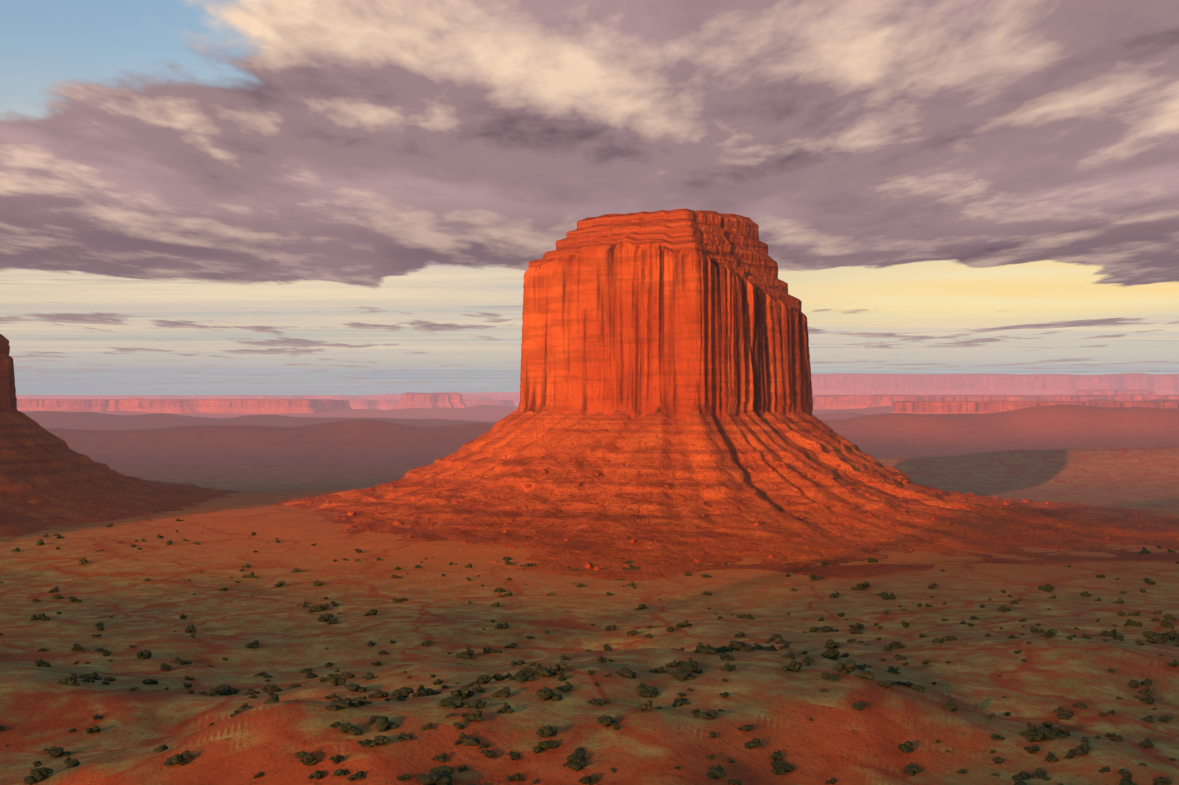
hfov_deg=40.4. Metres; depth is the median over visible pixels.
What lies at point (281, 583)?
shrub
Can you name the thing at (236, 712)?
shrub
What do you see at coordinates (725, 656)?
shrub
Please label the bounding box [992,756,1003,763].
shrub
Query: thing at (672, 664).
shrub
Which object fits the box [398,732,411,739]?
shrub
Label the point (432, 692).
shrub
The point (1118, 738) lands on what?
shrub
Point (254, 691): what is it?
shrub
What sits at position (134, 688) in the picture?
shrub
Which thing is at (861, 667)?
shrub
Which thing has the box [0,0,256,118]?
sky
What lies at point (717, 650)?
shrub
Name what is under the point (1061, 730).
shrub
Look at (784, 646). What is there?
shrub
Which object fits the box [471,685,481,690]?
shrub
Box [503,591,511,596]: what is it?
shrub
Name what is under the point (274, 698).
shrub
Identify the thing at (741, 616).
shrub
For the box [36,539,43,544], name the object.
shrub
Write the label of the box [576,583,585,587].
shrub
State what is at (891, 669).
shrub
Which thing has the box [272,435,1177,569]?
merrick butte blocks
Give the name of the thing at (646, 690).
shrub
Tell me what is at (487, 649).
shrub
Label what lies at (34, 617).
shrub
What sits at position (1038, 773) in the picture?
shrub
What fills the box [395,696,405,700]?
shrub
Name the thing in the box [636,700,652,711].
shrub
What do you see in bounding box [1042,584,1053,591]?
shrub
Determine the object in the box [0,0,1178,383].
cloud
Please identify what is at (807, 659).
shrub
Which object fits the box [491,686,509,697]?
shrub
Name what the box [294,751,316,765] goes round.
shrub
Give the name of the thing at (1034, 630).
shrub
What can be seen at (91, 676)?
shrub
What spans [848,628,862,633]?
shrub
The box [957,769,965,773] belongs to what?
shrub
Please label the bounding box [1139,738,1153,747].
shrub
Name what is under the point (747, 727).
shrub
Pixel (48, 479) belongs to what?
butte
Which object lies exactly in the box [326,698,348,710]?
shrub
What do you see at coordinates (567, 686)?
shrub
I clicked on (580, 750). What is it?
shrub
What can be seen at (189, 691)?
shrub
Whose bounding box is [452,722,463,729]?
shrub
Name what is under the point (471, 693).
shrub
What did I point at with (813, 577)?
shrub
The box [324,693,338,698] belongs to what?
shrub
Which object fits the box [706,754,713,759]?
shrub
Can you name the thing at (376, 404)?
mesa
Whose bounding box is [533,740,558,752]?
shrub
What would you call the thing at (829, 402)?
mesa
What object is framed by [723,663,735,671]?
shrub
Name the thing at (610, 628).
shrub
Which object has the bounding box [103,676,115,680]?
shrub
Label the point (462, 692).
shrub
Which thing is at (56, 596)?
shrub
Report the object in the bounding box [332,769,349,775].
shrub
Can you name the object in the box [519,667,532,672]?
shrub
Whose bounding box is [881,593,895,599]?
shrub
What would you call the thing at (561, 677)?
shrub
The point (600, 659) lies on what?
shrub
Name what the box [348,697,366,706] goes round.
shrub
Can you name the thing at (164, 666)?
shrub
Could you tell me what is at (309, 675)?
shrub
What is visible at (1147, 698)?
shrub
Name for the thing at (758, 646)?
shrub
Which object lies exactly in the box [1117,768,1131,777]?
shrub
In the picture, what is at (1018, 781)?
shrub
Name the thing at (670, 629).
shrub
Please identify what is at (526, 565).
shrub
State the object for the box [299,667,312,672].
shrub
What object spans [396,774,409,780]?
shrub
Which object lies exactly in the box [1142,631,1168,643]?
shrub
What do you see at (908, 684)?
shrub
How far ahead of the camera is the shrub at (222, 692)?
932.88 m
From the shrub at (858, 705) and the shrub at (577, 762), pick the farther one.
the shrub at (858, 705)
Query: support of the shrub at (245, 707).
on the ground
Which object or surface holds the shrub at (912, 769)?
on the ground
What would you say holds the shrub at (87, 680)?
on the ground
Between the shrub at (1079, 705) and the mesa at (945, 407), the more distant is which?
the mesa at (945, 407)
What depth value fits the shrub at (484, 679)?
819.76 m
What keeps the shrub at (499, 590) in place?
on the ground
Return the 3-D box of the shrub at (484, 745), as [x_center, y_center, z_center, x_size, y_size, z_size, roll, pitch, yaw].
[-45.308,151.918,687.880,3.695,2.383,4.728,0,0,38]
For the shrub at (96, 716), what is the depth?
839.94 m
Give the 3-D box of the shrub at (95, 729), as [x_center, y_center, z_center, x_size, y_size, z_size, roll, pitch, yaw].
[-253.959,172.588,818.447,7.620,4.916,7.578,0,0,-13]
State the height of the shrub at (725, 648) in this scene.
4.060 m
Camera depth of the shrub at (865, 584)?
1401.89 m
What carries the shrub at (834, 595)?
on the ground
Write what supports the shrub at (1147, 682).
on the ground
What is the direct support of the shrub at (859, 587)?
on the ground
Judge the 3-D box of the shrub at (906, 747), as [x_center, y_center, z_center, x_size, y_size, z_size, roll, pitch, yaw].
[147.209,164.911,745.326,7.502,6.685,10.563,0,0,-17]
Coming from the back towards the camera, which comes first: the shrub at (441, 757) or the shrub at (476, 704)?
the shrub at (476, 704)
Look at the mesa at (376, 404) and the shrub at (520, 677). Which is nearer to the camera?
the shrub at (520, 677)
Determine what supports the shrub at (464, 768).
on the ground
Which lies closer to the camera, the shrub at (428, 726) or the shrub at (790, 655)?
the shrub at (428, 726)
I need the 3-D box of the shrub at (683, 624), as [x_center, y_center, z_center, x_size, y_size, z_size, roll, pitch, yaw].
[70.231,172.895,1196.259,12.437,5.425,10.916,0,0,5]
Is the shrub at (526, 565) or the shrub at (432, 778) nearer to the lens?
the shrub at (432, 778)
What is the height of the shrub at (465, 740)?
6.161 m
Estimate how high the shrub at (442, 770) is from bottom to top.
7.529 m
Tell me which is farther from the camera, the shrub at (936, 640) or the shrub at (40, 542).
the shrub at (40, 542)
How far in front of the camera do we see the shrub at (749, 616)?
1239.40 m
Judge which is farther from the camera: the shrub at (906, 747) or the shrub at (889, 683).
the shrub at (889, 683)
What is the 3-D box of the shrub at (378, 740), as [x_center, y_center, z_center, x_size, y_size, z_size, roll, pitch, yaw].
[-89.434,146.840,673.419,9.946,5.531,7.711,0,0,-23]
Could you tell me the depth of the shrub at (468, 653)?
1077.66 m
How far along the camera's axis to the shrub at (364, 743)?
671.38 m
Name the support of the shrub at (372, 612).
on the ground
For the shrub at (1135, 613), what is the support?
on the ground
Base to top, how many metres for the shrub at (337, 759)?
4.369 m
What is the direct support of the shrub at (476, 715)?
on the ground
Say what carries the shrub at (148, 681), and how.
on the ground
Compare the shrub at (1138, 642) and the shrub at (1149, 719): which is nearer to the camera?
the shrub at (1149, 719)
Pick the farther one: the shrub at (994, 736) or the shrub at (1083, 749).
the shrub at (994, 736)
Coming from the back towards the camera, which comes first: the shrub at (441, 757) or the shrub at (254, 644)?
the shrub at (254, 644)
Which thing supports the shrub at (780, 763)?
on the ground
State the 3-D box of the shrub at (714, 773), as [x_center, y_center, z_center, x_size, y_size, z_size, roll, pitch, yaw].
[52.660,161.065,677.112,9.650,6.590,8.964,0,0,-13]
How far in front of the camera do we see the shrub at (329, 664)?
1062.16 m
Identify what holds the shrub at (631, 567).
on the ground
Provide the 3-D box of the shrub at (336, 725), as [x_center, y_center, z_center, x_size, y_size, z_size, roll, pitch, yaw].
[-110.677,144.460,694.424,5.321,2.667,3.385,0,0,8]
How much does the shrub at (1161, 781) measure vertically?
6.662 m
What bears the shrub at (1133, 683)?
on the ground
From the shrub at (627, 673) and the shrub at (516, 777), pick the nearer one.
the shrub at (516, 777)
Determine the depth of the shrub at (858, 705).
774.73 m
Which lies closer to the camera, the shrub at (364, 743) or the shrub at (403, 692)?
the shrub at (364, 743)
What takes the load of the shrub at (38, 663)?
on the ground
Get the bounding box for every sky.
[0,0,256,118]
[0,260,1178,394]
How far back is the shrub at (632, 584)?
1411.10 m
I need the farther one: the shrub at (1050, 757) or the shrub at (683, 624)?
the shrub at (683, 624)
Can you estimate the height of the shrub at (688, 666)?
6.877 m
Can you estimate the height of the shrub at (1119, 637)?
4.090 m
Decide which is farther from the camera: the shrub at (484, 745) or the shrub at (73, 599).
the shrub at (73, 599)
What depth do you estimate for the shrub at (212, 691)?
921.52 m
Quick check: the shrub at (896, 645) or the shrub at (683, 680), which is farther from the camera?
the shrub at (896, 645)
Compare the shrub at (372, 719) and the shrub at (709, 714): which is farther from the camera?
the shrub at (709, 714)
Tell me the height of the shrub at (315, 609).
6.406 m
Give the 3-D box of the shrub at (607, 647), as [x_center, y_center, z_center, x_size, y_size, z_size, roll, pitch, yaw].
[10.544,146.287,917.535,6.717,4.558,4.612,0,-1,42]
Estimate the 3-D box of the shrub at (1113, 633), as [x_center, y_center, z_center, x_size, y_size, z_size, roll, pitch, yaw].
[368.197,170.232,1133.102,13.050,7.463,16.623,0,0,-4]
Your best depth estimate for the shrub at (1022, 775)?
727.65 m
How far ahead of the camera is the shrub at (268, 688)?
938.53 m
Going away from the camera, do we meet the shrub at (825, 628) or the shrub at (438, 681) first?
the shrub at (438, 681)
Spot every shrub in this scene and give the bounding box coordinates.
[23,767,52,784]
[30,614,37,619]
[32,761,41,766]
[34,659,50,666]
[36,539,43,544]
[37,613,49,620]
[37,648,49,651]
[46,746,70,757]
[48,586,58,592]
[52,594,63,598]
[57,673,77,684]
[64,757,79,767]
[68,596,81,602]
[72,643,84,651]
[77,674,102,679]
[78,557,87,563]
[81,678,94,682]
[85,725,100,733]
[92,714,103,719]
[95,648,105,651]
[102,650,111,655]
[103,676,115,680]
[129,686,137,690]
[137,650,151,658]
[142,678,157,684]
[153,744,167,752]
[159,663,170,670]
[164,750,192,765]
[169,657,191,664]
[183,683,191,687]
[185,624,195,632]
[186,689,193,693]
[199,688,217,694]
[215,684,238,692]
[216,689,229,694]
[229,688,236,693]
[230,710,240,716]
[238,703,253,713]
[242,572,257,577]
[244,640,258,647]
[247,689,259,693]
[253,772,263,777]
[254,671,266,675]
[261,684,281,692]
[263,673,272,677]
[264,694,279,703]
[274,581,285,586]
[286,684,301,689]
[291,568,300,572]
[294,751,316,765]
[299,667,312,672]
[305,670,317,678]
[307,606,322,612]
[308,770,323,778]
[313,580,322,585]
[317,613,333,621]
[318,604,327,608]
[322,674,334,681]
[324,662,333,667]
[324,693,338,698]
[326,617,337,624]
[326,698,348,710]
[329,674,345,685]
[329,723,338,727]
[330,754,343,763]
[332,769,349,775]
[338,722,362,734]
[340,671,354,678]
[344,683,366,691]
[347,771,363,780]
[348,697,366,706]
[357,739,372,746]
[361,696,371,704]
[362,672,378,679]
[364,609,377,615]
[365,735,389,747]
[366,641,374,646]
[368,715,379,722]
[371,661,380,665]
[372,690,388,697]
[374,716,398,731]
[378,650,388,654]
[391,574,401,578]
[391,687,413,699]
[392,598,401,602]
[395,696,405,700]
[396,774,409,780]
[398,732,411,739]
[411,690,425,696]
[417,685,432,695]
[417,772,451,784]
[421,640,431,645]
[421,723,432,729]
[426,689,440,695]
[428,765,453,775]
[432,753,446,761]
[433,679,442,684]
[439,697,470,708]
[450,686,469,699]
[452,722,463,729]
[454,732,479,745]
[455,646,473,658]
[458,765,468,771]
[463,690,475,697]
[463,710,482,721]
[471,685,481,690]
[472,699,486,708]
[473,674,491,684]
[479,743,489,748]
[480,749,497,758]
[483,646,501,653]
[490,602,499,606]
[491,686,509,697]
[492,673,504,680]
[494,588,505,592]
[494,622,508,628]
[497,702,513,712]
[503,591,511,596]
[504,642,517,647]
[506,772,524,781]
[508,751,520,759]
[509,672,534,681]
[511,660,525,665]
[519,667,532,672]
[520,563,532,566]
[529,663,554,676]
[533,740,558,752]
[536,687,561,700]
[536,725,557,737]
[549,661,566,674]
[555,681,572,690]
[557,674,565,681]
[559,655,570,659]
[566,752,585,770]
[575,747,584,753]
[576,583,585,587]
[578,774,598,784]
[587,698,609,706]
[597,656,606,662]
[597,715,617,726]
[603,643,612,650]
[605,625,615,630]
[616,668,635,678]
[626,581,634,586]
[626,629,636,635]
[628,564,638,569]
[636,682,657,697]
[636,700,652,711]
[638,604,648,608]
[648,666,667,672]
[665,659,677,667]
[666,627,674,631]
[670,669,694,680]
[673,698,691,706]
[675,620,691,627]
[677,661,697,671]
[678,657,696,666]
[678,673,690,681]
[690,709,699,713]
[692,668,702,672]
[692,709,717,718]
[693,642,715,653]
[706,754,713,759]
[706,764,725,779]
[709,731,716,737]
[715,647,723,652]
[719,653,734,660]
[719,692,728,696]
[720,646,732,651]
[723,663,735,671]
[727,758,734,762]
[727,779,741,784]
[729,640,748,650]
[736,614,747,618]
[738,724,752,731]
[742,613,753,619]
[742,645,755,651]
[744,738,762,748]
[753,643,771,650]
[767,645,777,650]
[770,750,782,760]
[770,759,793,770]
[771,768,785,774]
[776,638,791,643]
[778,644,789,648]
[781,661,802,671]
[782,652,794,659]
[802,656,813,662]
[809,573,823,579]
[809,627,819,632]
[819,625,837,631]
[821,672,839,680]
[822,648,839,658]
[824,639,839,648]
[825,779,835,783]
[829,592,839,597]
[834,659,856,673]
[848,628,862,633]
[849,623,863,629]
[851,585,864,589]
[852,701,865,709]
[853,670,873,679]
[856,582,869,587]
[856,665,864,669]
[867,557,877,562]
[878,680,895,687]
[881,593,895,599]
[883,645,890,650]
[886,666,899,673]
[888,641,905,648]
[893,654,906,659]
[898,741,913,753]
[901,621,908,627]
[901,681,913,686]
[904,763,921,775]
[911,685,924,692]
[932,638,942,643]
[941,636,956,640]
[942,699,958,711]
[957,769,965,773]
[986,713,995,718]
[990,734,1004,739]
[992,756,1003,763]
[997,605,1010,611]
[1012,771,1028,779]
[1014,779,1026,784]
[1019,729,1030,734]
[1024,746,1039,753]
[1025,731,1043,742]
[1029,725,1041,731]
[1029,768,1050,780]
[1030,626,1042,632]
[1035,727,1056,740]
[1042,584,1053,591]
[1042,721,1053,727]
[1043,628,1056,638]
[1045,751,1057,761]
[1048,725,1069,735]
[1054,707,1072,719]
[1068,743,1089,755]
[1072,702,1086,708]
[1081,633,1091,638]
[1082,591,1090,596]
[1098,767,1109,772]
[1100,628,1117,636]
[1105,733,1116,736]
[1110,735,1122,741]
[1111,598,1123,603]
[1113,635,1122,640]
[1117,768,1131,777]
[1118,778,1136,784]
[1123,619,1141,626]
[1127,611,1140,615]
[1128,679,1138,687]
[1134,640,1144,644]
[1138,687,1151,695]
[1139,696,1154,702]
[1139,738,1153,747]
[1140,546,1150,553]
[1140,678,1152,685]
[1141,715,1153,722]
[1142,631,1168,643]
[1153,777,1171,784]
[1158,715,1172,721]
[1160,620,1173,628]
[1162,613,1175,620]
[1166,630,1178,640]
[1167,660,1177,666]
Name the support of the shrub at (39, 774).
on the ground
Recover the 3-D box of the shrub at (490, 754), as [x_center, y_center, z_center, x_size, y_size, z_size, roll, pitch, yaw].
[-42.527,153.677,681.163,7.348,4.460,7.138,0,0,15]
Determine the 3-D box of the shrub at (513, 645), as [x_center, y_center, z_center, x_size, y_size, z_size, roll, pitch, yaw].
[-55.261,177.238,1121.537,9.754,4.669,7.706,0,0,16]
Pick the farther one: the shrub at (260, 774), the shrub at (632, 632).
the shrub at (632, 632)
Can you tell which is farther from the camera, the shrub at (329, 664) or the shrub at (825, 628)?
the shrub at (825, 628)
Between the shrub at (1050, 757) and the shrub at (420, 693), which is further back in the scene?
the shrub at (420, 693)
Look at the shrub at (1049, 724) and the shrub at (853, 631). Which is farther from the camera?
the shrub at (853, 631)
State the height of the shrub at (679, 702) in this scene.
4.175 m
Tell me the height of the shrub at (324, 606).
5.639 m
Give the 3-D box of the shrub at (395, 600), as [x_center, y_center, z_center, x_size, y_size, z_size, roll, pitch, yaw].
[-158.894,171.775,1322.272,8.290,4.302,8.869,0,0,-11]
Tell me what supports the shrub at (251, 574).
on the ground
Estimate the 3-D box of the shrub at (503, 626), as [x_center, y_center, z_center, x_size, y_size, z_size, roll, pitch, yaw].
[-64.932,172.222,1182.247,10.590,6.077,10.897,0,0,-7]
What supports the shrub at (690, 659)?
on the ground
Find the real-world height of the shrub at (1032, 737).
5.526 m
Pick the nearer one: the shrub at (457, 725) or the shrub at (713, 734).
the shrub at (457, 725)
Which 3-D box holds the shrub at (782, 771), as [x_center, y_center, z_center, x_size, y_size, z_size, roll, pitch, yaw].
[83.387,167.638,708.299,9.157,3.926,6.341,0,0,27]
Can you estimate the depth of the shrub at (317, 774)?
652.39 m
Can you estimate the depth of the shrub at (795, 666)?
840.08 m
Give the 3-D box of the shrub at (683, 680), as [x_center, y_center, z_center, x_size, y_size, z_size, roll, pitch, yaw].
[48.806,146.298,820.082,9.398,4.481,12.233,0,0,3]
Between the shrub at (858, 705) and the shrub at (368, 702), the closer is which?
the shrub at (368, 702)
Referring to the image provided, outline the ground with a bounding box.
[0,399,1178,784]
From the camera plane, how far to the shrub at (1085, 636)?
1034.48 m
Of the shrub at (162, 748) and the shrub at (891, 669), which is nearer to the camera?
the shrub at (162, 748)
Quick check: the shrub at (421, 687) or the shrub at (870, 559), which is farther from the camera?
the shrub at (870, 559)
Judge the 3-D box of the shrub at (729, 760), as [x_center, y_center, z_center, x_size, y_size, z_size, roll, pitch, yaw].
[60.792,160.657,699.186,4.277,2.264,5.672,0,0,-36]
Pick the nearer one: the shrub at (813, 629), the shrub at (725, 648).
the shrub at (725, 648)
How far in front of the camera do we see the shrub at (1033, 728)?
795.84 m
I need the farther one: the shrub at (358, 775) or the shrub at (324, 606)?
the shrub at (324, 606)
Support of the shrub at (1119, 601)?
on the ground
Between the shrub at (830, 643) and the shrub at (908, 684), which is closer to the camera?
the shrub at (908, 684)
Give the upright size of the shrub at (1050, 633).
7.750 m
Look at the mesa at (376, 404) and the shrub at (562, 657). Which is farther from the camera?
the mesa at (376, 404)
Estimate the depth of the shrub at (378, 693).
824.70 m
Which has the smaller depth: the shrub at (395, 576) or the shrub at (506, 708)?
the shrub at (506, 708)
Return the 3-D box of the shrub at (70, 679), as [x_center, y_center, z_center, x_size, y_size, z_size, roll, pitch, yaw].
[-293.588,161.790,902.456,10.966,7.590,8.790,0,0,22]
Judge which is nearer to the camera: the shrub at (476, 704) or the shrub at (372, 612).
the shrub at (476, 704)
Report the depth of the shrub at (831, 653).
924.08 m
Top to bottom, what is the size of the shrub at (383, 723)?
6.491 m
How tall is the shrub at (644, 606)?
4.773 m
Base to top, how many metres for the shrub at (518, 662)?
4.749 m
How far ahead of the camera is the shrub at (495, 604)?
1292.50 m
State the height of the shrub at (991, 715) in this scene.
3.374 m
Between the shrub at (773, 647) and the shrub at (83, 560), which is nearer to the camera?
the shrub at (773, 647)
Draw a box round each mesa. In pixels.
[16,395,519,406]
[17,398,351,413]
[348,400,515,409]
[380,392,519,395]
[811,373,1178,394]
[812,394,1178,409]
[890,400,1178,413]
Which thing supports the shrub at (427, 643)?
on the ground
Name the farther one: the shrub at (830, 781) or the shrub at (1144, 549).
the shrub at (1144, 549)
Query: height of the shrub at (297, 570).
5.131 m
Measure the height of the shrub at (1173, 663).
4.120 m
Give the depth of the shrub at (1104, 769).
726.50 m
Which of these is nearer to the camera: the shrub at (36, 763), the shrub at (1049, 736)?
the shrub at (36, 763)
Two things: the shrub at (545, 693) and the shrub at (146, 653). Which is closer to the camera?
the shrub at (545, 693)
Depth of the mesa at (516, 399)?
32434.41 m
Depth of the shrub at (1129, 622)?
1179.21 m
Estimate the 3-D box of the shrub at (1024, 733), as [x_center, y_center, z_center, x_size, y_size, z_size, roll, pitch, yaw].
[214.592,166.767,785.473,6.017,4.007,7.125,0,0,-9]
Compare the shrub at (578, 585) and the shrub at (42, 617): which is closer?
the shrub at (42, 617)
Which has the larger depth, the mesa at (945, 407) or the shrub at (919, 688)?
the mesa at (945, 407)
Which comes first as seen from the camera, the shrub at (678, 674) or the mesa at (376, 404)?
the shrub at (678, 674)
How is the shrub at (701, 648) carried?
on the ground
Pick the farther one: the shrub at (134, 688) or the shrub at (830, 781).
the shrub at (134, 688)
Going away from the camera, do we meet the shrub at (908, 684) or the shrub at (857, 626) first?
the shrub at (908, 684)
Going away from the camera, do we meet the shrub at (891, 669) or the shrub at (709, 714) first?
the shrub at (709, 714)
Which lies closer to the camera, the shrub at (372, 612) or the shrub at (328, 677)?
the shrub at (328, 677)
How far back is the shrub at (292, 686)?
927.63 m
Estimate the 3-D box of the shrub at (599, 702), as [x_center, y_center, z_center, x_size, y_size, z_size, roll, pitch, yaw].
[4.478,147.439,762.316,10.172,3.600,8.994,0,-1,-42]
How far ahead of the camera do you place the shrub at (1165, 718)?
842.30 m
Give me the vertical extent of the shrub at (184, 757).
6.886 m
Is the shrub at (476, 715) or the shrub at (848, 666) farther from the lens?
the shrub at (848, 666)
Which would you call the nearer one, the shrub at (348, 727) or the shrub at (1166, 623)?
the shrub at (348, 727)
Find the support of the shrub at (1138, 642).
on the ground
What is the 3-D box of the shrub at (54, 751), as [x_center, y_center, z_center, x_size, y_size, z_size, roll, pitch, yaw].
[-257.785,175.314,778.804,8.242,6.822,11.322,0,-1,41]
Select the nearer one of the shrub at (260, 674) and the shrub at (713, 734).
the shrub at (713, 734)
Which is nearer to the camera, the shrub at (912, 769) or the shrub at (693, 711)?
the shrub at (912, 769)
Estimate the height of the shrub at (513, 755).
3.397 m
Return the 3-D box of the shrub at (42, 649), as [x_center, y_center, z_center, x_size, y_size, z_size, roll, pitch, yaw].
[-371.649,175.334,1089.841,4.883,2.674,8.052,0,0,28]
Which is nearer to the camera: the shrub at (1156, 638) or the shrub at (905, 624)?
the shrub at (1156, 638)
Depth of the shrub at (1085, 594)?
1355.23 m
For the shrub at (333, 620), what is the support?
on the ground
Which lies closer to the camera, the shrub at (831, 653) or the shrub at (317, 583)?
the shrub at (831, 653)
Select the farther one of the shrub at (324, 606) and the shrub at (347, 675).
the shrub at (324, 606)
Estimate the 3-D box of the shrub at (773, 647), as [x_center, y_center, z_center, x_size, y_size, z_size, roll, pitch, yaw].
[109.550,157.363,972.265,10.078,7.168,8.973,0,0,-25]
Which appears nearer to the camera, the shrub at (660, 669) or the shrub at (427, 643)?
the shrub at (660, 669)
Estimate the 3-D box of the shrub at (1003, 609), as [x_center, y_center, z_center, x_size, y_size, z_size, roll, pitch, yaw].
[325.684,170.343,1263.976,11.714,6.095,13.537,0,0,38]
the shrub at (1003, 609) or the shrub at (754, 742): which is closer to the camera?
the shrub at (754, 742)
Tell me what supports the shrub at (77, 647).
on the ground
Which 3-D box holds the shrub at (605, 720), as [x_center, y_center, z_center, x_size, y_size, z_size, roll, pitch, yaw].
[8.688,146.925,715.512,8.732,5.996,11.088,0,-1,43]
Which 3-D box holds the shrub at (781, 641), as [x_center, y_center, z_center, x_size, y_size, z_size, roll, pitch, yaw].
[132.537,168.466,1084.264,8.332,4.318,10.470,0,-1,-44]
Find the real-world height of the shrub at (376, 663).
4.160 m
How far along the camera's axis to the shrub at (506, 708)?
724.70 m
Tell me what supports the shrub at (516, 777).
on the ground
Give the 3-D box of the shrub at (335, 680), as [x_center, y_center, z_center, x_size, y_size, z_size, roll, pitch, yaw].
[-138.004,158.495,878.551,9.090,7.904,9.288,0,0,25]
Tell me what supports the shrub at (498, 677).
on the ground
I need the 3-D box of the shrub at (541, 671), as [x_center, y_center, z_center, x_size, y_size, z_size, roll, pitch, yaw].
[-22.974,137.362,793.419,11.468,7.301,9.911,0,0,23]
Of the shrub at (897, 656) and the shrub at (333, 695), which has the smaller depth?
the shrub at (333, 695)
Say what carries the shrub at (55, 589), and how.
on the ground
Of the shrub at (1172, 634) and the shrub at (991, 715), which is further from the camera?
the shrub at (1172, 634)
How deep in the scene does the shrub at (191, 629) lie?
1183.58 m
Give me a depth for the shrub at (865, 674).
823.65 m
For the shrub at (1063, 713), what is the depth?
843.65 m
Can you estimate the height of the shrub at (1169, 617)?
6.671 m
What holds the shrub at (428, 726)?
on the ground
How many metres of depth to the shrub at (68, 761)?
723.38 m
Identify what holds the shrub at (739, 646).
on the ground
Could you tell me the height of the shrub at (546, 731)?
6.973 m
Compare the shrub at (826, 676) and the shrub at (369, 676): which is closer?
the shrub at (826, 676)
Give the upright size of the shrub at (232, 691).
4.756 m
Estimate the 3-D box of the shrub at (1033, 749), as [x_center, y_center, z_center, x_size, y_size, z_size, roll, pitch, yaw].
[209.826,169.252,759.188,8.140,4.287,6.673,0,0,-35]
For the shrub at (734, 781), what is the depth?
676.34 m
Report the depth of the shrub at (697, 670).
837.66 m
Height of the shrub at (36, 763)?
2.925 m
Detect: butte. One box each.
[0,334,242,536]
[272,209,1178,580]
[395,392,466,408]
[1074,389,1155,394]
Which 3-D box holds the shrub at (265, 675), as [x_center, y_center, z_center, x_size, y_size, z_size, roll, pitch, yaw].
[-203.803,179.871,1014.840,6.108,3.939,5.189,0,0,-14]
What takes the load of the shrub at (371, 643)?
on the ground
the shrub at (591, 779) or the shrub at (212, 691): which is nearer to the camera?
the shrub at (591, 779)
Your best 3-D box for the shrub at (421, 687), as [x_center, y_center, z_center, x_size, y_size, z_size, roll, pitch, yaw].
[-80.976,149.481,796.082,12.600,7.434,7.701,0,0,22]
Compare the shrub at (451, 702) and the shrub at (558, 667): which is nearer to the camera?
the shrub at (451, 702)
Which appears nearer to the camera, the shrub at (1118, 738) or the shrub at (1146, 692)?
the shrub at (1118, 738)
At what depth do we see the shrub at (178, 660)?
1055.14 m
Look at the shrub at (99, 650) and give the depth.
1100.46 m
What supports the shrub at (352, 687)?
on the ground
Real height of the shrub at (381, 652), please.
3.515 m
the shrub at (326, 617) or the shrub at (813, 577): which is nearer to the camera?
the shrub at (326, 617)
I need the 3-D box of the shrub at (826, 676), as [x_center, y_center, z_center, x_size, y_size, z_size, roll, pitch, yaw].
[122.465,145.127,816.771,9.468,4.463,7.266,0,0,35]
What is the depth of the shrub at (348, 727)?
685.66 m
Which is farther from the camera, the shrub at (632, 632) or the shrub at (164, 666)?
the shrub at (632, 632)
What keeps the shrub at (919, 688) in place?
on the ground
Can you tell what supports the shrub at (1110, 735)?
on the ground
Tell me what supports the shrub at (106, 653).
on the ground
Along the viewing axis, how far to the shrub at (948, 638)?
1085.56 m
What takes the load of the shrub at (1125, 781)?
on the ground
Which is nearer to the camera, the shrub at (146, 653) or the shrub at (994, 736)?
the shrub at (994, 736)
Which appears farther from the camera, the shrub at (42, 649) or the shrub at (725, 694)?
the shrub at (42, 649)
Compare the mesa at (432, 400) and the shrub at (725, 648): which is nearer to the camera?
the shrub at (725, 648)
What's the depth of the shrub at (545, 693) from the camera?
755.31 m
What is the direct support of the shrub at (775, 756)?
on the ground
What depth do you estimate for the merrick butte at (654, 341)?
2039.13 m
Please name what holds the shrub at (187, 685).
on the ground
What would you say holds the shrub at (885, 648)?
on the ground
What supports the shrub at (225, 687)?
on the ground

